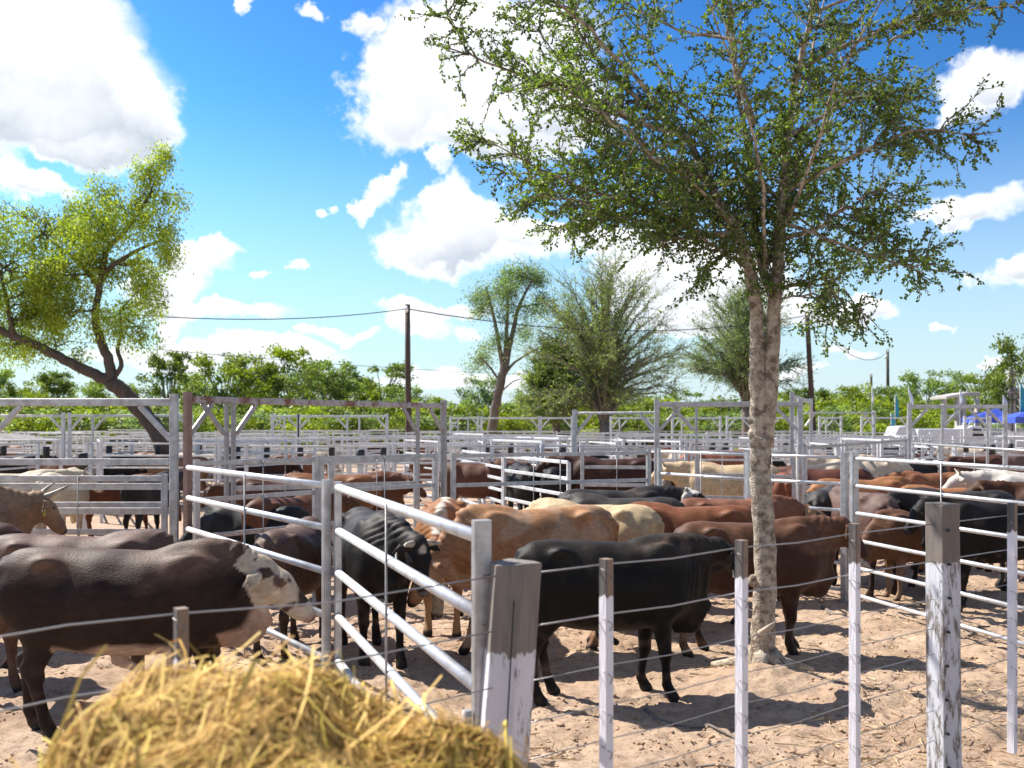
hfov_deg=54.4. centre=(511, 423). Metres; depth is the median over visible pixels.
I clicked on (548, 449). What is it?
cattle
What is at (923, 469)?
cattle
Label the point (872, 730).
fence wire
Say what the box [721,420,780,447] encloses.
scrub bush
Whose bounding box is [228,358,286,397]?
thicket tree
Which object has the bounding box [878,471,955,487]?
cattle
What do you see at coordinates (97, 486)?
rail panel
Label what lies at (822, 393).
thicket tree
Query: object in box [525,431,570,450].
rail panel
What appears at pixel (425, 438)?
rail panel
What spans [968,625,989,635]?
fallen branch
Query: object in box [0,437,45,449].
rail panel
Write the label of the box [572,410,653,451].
gateway portal
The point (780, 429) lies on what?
scrub bush
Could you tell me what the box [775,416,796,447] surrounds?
gateway portal
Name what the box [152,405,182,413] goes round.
bush
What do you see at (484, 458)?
rail panel
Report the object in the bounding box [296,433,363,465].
rail panel
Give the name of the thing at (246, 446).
rail panel
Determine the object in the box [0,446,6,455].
alley post
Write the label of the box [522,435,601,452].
rail panel
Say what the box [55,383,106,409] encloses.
thicket tree
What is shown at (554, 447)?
rail panel
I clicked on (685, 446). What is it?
rail panel
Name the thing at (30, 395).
thicket tree
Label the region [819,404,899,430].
bush
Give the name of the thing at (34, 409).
bush
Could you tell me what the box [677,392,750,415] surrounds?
bush
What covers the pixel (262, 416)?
scrub bush
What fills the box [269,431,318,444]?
rail panel
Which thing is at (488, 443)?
rail panel
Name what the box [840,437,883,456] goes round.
rail panel
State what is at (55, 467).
cattle
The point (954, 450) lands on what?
rail panel
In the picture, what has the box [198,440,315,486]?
rail panel
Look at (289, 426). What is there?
scrub bush
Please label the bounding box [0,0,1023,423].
sky
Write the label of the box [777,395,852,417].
bush
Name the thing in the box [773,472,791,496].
cattle
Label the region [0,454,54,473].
cattle
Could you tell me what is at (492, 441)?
rail panel
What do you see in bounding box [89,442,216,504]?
rail panel
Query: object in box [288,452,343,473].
cattle
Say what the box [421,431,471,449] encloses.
rail panel
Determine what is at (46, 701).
fence wire
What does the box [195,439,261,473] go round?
rail panel
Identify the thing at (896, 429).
parked truck
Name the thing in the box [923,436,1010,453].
rail panel
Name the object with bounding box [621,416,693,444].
scrub bush
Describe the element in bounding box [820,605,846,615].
fallen branch
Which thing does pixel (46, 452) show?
alley post
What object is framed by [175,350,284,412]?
thicket tree
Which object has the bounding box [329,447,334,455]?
alley post
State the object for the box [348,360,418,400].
flat crowned tree
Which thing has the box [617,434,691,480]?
rail panel
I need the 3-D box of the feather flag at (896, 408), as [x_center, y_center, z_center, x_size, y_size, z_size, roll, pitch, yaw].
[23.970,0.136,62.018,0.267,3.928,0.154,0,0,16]
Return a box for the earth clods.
[0,528,1023,767]
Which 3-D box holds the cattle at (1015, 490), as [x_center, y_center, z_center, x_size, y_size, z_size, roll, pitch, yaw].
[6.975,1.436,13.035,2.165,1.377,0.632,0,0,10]
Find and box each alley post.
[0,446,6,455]
[43,447,49,458]
[77,453,87,528]
[106,446,111,452]
[155,446,160,454]
[229,447,230,477]
[236,447,240,477]
[264,447,269,458]
[297,447,302,472]
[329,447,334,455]
[356,449,364,473]
[380,447,386,470]
[461,447,467,503]
[486,444,489,460]
[508,443,512,452]
[559,447,565,456]
[709,443,714,449]
[722,443,727,449]
[783,443,787,464]
[826,443,831,454]
[963,442,968,456]
[989,445,995,454]
[1008,443,1013,452]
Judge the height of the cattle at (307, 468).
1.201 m
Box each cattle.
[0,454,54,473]
[0,467,103,528]
[0,482,71,534]
[0,522,24,667]
[0,529,220,693]
[0,538,315,742]
[7,446,32,455]
[28,465,76,470]
[32,467,89,535]
[70,455,110,475]
[85,473,181,536]
[94,445,115,451]
[94,454,147,475]
[120,471,182,528]
[124,440,154,453]
[135,452,182,454]
[139,457,211,506]
[179,453,223,495]
[179,503,310,545]
[200,478,311,505]
[236,465,302,477]
[241,493,362,542]
[253,516,332,661]
[269,455,326,473]
[283,472,382,510]
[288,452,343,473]
[324,471,426,510]
[342,507,440,668]
[367,448,399,470]
[407,504,618,655]
[409,460,470,501]
[414,440,436,453]
[414,497,466,638]
[439,460,540,504]
[455,450,499,461]
[496,452,557,467]
[498,462,540,509]
[513,532,734,706]
[523,497,664,541]
[535,441,555,451]
[535,456,653,490]
[540,467,565,497]
[557,485,707,500]
[560,492,684,506]
[591,455,608,458]
[630,501,752,624]
[636,448,671,483]
[649,442,683,447]
[651,461,780,495]
[662,453,678,458]
[662,479,674,485]
[673,515,868,657]
[677,450,743,464]
[680,494,825,600]
[683,447,721,449]
[771,458,786,466]
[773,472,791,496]
[777,465,874,489]
[803,485,836,584]
[806,476,909,493]
[807,458,913,478]
[829,485,899,596]
[859,447,902,454]
[859,454,876,457]
[861,509,924,600]
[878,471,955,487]
[886,487,1015,591]
[894,454,936,457]
[901,484,993,572]
[903,496,1023,611]
[910,459,948,473]
[934,447,983,457]
[942,468,1023,566]
[944,455,1010,471]
[965,480,1023,581]
[975,452,1023,471]
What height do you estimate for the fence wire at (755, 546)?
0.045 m
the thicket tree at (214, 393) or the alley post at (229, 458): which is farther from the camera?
the thicket tree at (214, 393)
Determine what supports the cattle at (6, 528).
on the ground
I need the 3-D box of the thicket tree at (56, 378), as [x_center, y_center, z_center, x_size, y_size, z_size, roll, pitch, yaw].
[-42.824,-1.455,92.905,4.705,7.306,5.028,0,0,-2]
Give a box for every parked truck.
[884,426,944,455]
[915,426,994,455]
[983,428,1023,447]
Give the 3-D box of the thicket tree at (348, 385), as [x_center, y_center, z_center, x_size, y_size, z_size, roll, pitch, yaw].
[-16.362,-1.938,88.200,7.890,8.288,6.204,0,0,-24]
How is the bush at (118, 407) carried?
on the ground
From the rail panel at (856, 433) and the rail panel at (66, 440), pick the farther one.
the rail panel at (66, 440)
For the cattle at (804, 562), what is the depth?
9.04 m
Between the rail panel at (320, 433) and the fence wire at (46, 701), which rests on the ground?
the rail panel at (320, 433)
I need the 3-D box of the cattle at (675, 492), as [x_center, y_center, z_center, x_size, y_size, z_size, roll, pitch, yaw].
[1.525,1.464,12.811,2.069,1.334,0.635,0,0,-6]
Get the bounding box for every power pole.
[405,304,411,471]
[805,313,815,444]
[884,349,888,395]
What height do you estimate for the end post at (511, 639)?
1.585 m
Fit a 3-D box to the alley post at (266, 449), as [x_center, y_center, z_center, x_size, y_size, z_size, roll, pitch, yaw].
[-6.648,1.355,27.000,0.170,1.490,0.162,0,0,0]
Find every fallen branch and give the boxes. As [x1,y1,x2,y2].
[643,707,734,737]
[696,763,734,767]
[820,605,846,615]
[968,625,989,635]
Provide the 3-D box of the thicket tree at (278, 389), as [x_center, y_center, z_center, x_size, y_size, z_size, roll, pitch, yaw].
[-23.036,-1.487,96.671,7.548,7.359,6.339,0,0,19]
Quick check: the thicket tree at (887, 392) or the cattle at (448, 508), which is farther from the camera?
the thicket tree at (887, 392)
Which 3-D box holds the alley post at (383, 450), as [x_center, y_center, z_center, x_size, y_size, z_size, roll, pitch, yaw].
[-3.482,1.355,27.000,0.170,1.490,0.162,0,0,0]
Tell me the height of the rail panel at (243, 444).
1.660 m
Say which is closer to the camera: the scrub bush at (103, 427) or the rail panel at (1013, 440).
the rail panel at (1013, 440)
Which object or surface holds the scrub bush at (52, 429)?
on the ground
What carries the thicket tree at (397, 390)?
on the ground
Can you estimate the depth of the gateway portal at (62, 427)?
26.96 m
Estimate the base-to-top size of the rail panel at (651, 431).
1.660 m
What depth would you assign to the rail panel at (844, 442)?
25.81 m
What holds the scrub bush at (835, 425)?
on the ground
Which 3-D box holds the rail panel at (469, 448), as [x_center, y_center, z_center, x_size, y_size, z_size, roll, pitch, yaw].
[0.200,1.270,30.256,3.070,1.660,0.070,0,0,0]
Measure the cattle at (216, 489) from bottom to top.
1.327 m
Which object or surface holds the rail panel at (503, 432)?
on the ground
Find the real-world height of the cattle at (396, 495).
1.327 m
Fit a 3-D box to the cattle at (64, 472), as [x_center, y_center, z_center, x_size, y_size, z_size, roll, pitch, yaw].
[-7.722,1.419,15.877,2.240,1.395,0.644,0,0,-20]
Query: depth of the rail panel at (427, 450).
48.74 m
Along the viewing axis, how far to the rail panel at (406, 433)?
41.07 m
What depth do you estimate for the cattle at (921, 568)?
14.23 m
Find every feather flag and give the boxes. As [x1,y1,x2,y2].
[871,388,873,434]
[891,412,894,425]
[895,394,898,416]
[908,388,913,404]
[959,389,962,425]
[1020,382,1023,447]
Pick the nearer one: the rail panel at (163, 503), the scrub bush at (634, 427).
the rail panel at (163, 503)
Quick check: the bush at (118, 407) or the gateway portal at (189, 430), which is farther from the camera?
the bush at (118, 407)
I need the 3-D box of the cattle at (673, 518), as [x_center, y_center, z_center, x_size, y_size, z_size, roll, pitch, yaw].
[1.733,1.481,10.658,1.944,1.286,0.601,0,0,4]
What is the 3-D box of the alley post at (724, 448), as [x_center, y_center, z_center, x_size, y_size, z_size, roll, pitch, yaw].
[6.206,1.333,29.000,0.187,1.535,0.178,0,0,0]
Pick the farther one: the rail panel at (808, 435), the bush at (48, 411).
the bush at (48, 411)
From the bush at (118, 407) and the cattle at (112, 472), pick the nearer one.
the cattle at (112, 472)
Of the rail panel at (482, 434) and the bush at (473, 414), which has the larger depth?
the bush at (473, 414)
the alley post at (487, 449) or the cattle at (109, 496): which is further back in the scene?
the alley post at (487, 449)
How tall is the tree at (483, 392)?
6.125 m
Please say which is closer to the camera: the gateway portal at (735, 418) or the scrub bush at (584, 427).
the gateway portal at (735, 418)
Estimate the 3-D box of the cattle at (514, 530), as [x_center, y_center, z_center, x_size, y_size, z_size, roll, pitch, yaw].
[0.038,1.432,9.147,2.115,1.400,0.613,0,0,-20]
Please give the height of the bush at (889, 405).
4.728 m
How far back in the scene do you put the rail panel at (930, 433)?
41.26 m
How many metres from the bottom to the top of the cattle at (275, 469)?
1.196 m
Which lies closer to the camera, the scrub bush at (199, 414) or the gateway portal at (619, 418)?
the gateway portal at (619, 418)
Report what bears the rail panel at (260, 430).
on the ground
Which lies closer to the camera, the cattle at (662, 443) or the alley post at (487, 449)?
the alley post at (487, 449)
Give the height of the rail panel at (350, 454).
1.660 m
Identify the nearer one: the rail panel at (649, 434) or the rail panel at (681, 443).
the rail panel at (681, 443)
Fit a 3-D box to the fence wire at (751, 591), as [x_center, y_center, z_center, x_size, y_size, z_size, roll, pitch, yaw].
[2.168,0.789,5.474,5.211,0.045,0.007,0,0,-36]
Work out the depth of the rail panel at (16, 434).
40.62 m
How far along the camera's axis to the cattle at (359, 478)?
15.49 m
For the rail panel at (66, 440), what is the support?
on the ground
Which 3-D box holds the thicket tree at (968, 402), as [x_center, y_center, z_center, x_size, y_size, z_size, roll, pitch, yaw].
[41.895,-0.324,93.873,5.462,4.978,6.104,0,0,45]
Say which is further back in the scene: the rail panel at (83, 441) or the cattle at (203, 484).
the rail panel at (83, 441)
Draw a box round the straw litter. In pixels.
[115,518,1023,767]
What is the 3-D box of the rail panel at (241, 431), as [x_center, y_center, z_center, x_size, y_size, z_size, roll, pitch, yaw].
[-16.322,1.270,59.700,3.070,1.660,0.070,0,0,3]
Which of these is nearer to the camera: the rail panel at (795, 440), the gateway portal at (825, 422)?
the rail panel at (795, 440)
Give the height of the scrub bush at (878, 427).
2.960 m
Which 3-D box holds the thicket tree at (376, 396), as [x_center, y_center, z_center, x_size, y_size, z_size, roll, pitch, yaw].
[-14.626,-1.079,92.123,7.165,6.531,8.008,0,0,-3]
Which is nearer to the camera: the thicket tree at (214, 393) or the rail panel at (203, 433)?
the rail panel at (203, 433)
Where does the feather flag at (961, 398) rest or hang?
on the ground
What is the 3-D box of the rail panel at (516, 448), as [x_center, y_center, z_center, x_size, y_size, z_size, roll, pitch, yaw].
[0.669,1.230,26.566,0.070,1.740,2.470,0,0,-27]
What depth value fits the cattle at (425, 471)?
26.69 m
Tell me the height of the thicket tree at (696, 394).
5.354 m
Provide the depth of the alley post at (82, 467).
18.93 m
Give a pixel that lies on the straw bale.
(294, 716)
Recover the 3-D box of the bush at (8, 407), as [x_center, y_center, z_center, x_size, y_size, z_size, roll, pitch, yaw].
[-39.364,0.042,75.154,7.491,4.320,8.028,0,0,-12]
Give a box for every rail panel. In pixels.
[0,434,23,451]
[0,435,34,451]
[0,436,40,453]
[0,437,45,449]
[0,438,62,468]
[0,441,39,469]
[0,459,168,513]
[0,474,167,535]
[7,438,54,456]
[11,431,66,456]
[14,432,77,454]
[25,432,84,451]
[38,433,100,446]
[42,436,128,454]
[55,431,105,455]
[56,438,153,458]
[72,431,122,451]
[85,440,132,475]
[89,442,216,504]
[94,431,146,454]
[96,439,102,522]
[107,432,146,445]
[108,429,148,446]
[116,435,196,451]
[129,434,199,454]
[131,436,152,446]
[142,437,230,451]
[179,439,286,481]
[180,432,239,451]
[180,438,258,458]
[186,465,330,675]
[193,456,318,602]
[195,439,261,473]
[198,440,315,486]
[200,435,277,455]
[214,431,263,436]
[216,434,286,436]
[217,440,294,482]
[236,437,329,471]
[236,456,329,491]
[240,430,282,436]
[240,433,295,447]
[244,444,389,471]
[255,434,328,457]
[261,438,362,474]
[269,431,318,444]
[281,433,342,473]
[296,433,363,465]
[301,430,342,448]
[306,436,392,471]
[319,431,368,443]
[319,452,437,590]
[330,456,417,566]
[333,437,426,487]
[335,436,343,473]
[348,442,480,505]
[353,430,398,454]
[360,435,439,473]
[364,434,413,470]
[365,434,387,473]
[393,444,538,515]
[394,432,456,456]
[394,436,481,467]
[404,439,439,498]
[405,432,464,469]
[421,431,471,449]
[428,437,521,487]
[430,436,475,487]
[434,431,488,454]
[437,437,533,458]
[447,435,520,452]
[450,450,650,499]
[453,433,484,452]
[459,431,507,449]
[468,438,568,451]
[477,440,482,502]
[483,439,588,505]
[485,434,554,452]
[485,436,569,449]
[490,439,543,509]
[502,431,556,449]
[515,436,560,460]
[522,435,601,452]
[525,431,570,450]
[534,438,570,452]
[541,444,687,497]
[556,432,616,441]
[570,436,653,457]
[571,438,673,458]
[577,437,637,444]
[579,441,618,458]
[580,447,650,489]
[582,431,638,458]
[583,432,644,444]
[603,433,666,447]
[611,439,679,484]
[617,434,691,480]
[622,439,733,481]
[629,431,679,455]
[630,434,704,458]
[640,433,704,449]
[657,449,746,498]
[659,433,727,448]
[674,438,778,458]
[680,431,731,445]
[680,440,796,455]
[684,435,747,443]
[690,444,839,460]
[698,450,746,499]
[705,432,747,447]
[706,432,730,449]
[708,436,738,447]
[734,439,839,450]
[739,437,775,449]
[747,450,848,602]
[748,434,817,463]
[770,451,795,498]
[774,435,847,465]
[774,438,873,457]
[775,431,821,461]
[776,431,830,437]
[781,434,854,451]
[803,439,907,502]
[803,440,913,453]
[806,437,901,455]
[809,442,835,454]
[834,436,922,447]
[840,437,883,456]
[844,439,956,455]
[848,435,929,451]
[849,452,1023,645]
[855,432,914,451]
[877,443,1001,458]
[911,441,1023,472]
[912,444,940,472]
[921,436,933,457]
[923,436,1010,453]
[929,432,985,457]
[952,436,1023,472]
[960,431,1010,442]
[985,432,1023,442]
[989,439,1023,451]
[995,435,1023,452]
[1008,432,1023,445]
[1012,433,1023,448]
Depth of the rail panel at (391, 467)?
34.93 m
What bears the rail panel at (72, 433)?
on the ground
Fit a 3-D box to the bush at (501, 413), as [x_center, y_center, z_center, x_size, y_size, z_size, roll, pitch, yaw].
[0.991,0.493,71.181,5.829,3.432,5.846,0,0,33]
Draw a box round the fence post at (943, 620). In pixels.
[925,502,961,767]
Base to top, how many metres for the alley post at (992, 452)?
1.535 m
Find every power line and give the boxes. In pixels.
[14,301,404,319]
[35,337,637,377]
[408,308,806,330]
[810,319,887,359]
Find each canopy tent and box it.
[962,409,1008,434]
[998,412,1023,447]
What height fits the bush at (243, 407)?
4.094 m
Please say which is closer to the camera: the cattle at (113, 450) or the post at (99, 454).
the post at (99, 454)
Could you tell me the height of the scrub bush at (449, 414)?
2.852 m
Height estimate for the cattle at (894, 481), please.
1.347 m
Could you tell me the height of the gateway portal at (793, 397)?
2.700 m
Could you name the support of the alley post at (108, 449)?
on the ground
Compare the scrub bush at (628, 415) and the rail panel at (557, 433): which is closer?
the rail panel at (557, 433)
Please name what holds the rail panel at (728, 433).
on the ground
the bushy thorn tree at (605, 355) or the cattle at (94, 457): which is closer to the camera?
the cattle at (94, 457)
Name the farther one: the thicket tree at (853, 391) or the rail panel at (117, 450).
the thicket tree at (853, 391)
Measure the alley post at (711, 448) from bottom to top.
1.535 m
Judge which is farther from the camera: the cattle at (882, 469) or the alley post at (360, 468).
the alley post at (360, 468)
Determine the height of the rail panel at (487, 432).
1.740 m
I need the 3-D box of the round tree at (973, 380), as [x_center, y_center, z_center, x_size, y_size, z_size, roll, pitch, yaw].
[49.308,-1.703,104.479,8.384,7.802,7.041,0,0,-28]
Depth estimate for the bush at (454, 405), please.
76.91 m
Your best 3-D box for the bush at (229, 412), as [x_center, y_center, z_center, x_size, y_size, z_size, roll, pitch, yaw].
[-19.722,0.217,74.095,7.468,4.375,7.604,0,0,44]
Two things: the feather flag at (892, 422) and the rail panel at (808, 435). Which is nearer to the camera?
the rail panel at (808, 435)
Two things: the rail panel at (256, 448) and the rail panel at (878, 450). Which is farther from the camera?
the rail panel at (256, 448)
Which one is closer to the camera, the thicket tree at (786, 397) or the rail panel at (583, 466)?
the rail panel at (583, 466)
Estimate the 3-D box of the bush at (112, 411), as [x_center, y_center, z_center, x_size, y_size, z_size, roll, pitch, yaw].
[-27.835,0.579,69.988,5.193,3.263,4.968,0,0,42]
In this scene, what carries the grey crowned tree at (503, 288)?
on the ground
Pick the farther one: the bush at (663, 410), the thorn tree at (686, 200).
the bush at (663, 410)
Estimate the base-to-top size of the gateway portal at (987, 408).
2.560 m
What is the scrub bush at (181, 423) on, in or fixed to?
on the ground
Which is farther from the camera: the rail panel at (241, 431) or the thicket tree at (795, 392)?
the thicket tree at (795, 392)
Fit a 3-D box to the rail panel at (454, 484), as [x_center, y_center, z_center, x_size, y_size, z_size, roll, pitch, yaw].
[0.589,1.240,13.472,3.028,1.720,0.066,0,0,-25]
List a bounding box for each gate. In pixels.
[334,481,491,727]
[461,450,502,504]
[503,457,570,505]
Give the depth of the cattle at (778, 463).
27.77 m
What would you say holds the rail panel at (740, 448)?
on the ground
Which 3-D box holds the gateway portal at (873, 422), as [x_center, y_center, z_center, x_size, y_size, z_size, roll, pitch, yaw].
[10.067,0.850,30.512,2.680,2.500,0.085,0,0,-22]
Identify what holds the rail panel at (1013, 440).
on the ground
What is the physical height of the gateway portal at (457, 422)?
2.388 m
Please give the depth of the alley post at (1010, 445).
29.94 m
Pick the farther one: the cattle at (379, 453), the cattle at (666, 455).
the cattle at (379, 453)
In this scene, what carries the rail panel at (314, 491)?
on the ground
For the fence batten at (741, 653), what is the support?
on the ground
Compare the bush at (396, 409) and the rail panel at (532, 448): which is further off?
the bush at (396, 409)
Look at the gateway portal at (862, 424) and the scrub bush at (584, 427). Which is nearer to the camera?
the gateway portal at (862, 424)
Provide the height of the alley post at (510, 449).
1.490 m
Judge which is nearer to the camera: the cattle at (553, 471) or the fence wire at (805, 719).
the fence wire at (805, 719)
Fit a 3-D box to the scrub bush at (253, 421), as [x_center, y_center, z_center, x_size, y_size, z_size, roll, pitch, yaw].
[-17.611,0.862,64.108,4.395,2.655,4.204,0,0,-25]
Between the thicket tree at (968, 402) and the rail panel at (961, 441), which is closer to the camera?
the rail panel at (961, 441)
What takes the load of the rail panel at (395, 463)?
on the ground
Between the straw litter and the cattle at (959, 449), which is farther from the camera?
the cattle at (959, 449)
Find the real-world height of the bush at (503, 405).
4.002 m
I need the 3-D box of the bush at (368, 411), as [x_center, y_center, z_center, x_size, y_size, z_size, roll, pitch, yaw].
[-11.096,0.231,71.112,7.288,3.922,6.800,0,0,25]
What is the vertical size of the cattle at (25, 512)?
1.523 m
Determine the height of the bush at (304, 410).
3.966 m
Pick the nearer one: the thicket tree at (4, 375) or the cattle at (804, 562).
the cattle at (804, 562)
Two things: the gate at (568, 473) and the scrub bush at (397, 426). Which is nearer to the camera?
the gate at (568, 473)
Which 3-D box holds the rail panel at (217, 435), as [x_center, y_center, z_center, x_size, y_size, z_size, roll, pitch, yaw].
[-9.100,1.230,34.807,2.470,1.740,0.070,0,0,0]
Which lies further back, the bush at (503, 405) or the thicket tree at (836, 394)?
the thicket tree at (836, 394)
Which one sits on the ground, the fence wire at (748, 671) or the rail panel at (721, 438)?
the rail panel at (721, 438)
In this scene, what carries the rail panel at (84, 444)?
on the ground
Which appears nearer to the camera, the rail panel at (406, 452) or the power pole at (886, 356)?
the rail panel at (406, 452)
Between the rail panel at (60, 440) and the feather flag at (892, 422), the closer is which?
the rail panel at (60, 440)
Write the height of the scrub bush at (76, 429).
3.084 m
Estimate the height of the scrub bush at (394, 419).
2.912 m
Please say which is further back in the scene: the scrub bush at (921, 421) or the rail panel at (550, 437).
the scrub bush at (921, 421)
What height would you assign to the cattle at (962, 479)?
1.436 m
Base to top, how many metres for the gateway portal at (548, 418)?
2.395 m
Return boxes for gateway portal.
[0,394,178,542]
[0,413,65,458]
[67,413,192,494]
[183,392,446,533]
[271,414,297,456]
[298,414,388,473]
[449,416,481,456]
[477,416,539,451]
[540,416,571,434]
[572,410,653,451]
[610,416,653,458]
[654,398,802,502]
[671,416,720,447]
[726,416,750,447]
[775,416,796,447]
[790,392,812,464]
[805,410,875,455]
[818,416,841,451]
[860,416,906,449]
[907,402,1007,464]
[963,416,991,442]
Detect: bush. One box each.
[0,395,75,441]
[0,406,23,431]
[0,406,43,431]
[0,413,36,442]
[0,413,74,453]
[14,413,85,450]
[20,397,89,417]
[26,411,113,451]
[32,406,118,427]
[55,397,126,451]
[58,417,131,451]
[80,417,150,453]
[95,409,138,434]
[97,397,182,412]
[106,419,136,453]
[112,407,215,442]
[122,396,221,451]
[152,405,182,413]
[162,417,215,452]
[179,403,223,415]
[180,411,254,452]
[192,410,223,424]
[200,396,268,418]
[202,416,269,451]
[207,405,243,424]
[216,406,307,447]
[219,404,296,451]
[237,398,326,436]
[250,417,308,444]
[264,411,345,447]
[295,399,372,449]
[303,418,352,449]
[305,407,398,454]
[315,406,401,441]
[342,412,405,449]
[357,412,436,453]
[380,400,451,421]
[390,413,448,441]
[394,400,475,431]
[401,412,485,453]
[420,405,489,430]
[435,413,501,452]
[447,401,487,415]
[448,400,519,415]
[462,405,533,432]
[470,414,523,449]
[482,414,544,450]
[483,406,529,444]
[501,415,581,450]
[542,416,589,443]
[543,410,641,444]
[579,402,652,443]
[579,416,644,444]
[584,410,678,444]
[617,389,699,424]
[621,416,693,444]
[640,411,724,446]
[652,401,715,432]
[652,408,693,429]
[674,419,732,447]
[676,407,737,415]
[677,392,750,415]
[680,410,749,449]
[718,409,735,436]
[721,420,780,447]
[774,412,824,444]
[775,413,789,436]
[775,413,857,451]
[776,404,821,415]
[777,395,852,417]
[815,403,879,436]
[816,413,870,449]
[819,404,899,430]
[830,395,922,419]
[835,414,889,451]
[852,397,939,427]
[876,406,938,428]
[890,407,972,428]
[896,414,953,428]
[985,404,1023,428]
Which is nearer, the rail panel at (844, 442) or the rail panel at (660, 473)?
the rail panel at (660, 473)
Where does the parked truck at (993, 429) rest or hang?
on the ground
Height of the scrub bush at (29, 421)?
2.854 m
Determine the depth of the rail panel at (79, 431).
59.15 m
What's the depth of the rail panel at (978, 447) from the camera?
18.10 m
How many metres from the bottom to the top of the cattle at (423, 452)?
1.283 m
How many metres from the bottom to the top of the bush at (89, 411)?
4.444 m
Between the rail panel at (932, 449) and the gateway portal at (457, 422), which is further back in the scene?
the gateway portal at (457, 422)
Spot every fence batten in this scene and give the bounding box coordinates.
[173,607,188,671]
[599,558,612,767]
[735,539,747,767]
[849,523,860,767]
[1007,502,1017,753]
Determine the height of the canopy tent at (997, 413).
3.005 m
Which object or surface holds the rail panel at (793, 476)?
on the ground
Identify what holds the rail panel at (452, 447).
on the ground
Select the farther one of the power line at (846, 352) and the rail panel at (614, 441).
the power line at (846, 352)
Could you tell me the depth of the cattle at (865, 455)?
26.00 m
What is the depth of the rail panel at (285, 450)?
27.78 m
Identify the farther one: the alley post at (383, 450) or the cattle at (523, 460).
the cattle at (523, 460)
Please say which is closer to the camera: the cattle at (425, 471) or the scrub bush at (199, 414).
the cattle at (425, 471)
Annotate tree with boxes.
[0,138,195,493]
[0,367,20,406]
[0,380,60,406]
[18,390,58,408]
[20,369,79,397]
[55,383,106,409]
[83,379,140,397]
[122,385,166,407]
[134,348,191,408]
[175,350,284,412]
[177,372,227,408]
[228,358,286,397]
[245,372,301,406]
[261,342,324,398]
[280,363,352,411]
[283,357,368,400]
[327,376,387,408]
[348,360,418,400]
[357,388,386,400]
[383,383,431,414]
[394,0,1023,671]
[411,394,444,402]
[454,373,501,407]
[457,253,563,449]
[502,241,711,458]
[506,331,594,437]
[666,390,715,410]
[669,265,816,449]
[777,390,801,400]
[781,387,808,406]
[796,386,835,413]
[814,389,852,405]
[830,381,886,422]
[850,384,900,404]
[867,384,920,404]
[882,368,980,413]
[931,396,984,428]
[948,372,998,427]
[970,332,1023,412]
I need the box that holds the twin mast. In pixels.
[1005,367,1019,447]
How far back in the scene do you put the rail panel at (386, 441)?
30.68 m
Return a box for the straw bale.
[9,632,537,767]
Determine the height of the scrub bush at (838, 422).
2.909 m
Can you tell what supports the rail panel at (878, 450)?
on the ground
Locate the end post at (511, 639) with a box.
[480,558,541,767]
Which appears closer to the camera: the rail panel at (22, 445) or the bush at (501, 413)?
the rail panel at (22, 445)
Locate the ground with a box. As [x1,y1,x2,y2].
[0,424,1023,767]
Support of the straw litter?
on the ground
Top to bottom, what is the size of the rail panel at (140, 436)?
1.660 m
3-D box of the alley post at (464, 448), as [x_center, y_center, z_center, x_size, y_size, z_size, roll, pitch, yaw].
[-1.248,1.333,26.000,0.187,1.535,0.178,0,0,0]
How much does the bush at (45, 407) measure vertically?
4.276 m
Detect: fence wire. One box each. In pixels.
[0,575,495,637]
[0,630,493,711]
[399,687,491,709]
[529,631,1022,759]
[531,608,1022,722]
[534,581,1023,680]
[538,547,1023,625]
[541,513,1023,572]
[634,655,1022,767]
[756,682,1023,767]
[861,709,1023,765]
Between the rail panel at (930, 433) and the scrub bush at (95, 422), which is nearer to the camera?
the rail panel at (930, 433)
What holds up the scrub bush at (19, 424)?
on the ground
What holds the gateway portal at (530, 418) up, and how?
on the ground
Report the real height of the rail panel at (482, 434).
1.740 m
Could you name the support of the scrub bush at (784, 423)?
on the ground
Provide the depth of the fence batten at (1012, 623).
6.05 m
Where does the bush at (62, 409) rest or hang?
on the ground
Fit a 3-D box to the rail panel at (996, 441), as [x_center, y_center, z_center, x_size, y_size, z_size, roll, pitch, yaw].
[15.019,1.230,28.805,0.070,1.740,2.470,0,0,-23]
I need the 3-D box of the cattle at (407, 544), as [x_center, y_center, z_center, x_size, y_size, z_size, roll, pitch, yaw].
[-1.187,1.434,8.835,0.676,1.366,2.039,0,0,-20]
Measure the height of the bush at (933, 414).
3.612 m
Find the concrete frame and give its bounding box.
[930,392,979,428]
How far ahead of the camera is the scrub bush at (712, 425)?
62.61 m
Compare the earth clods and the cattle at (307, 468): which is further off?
the cattle at (307, 468)
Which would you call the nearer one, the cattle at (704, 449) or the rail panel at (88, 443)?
the rail panel at (88, 443)
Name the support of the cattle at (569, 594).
on the ground
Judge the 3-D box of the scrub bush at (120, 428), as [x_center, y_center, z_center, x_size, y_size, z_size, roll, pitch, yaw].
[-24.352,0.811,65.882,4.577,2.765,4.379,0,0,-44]
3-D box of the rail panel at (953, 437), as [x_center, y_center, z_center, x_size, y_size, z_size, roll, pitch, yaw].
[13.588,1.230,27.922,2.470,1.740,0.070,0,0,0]
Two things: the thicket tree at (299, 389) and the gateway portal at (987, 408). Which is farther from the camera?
the thicket tree at (299, 389)
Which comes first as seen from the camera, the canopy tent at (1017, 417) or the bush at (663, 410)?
the canopy tent at (1017, 417)
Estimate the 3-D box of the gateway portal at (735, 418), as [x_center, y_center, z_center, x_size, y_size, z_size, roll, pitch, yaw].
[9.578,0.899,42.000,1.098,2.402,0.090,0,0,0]
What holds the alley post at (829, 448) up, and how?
on the ground
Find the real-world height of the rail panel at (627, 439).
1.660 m
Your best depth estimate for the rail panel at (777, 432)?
45.03 m
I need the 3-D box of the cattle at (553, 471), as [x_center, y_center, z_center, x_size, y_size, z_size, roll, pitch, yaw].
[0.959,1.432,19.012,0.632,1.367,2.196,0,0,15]

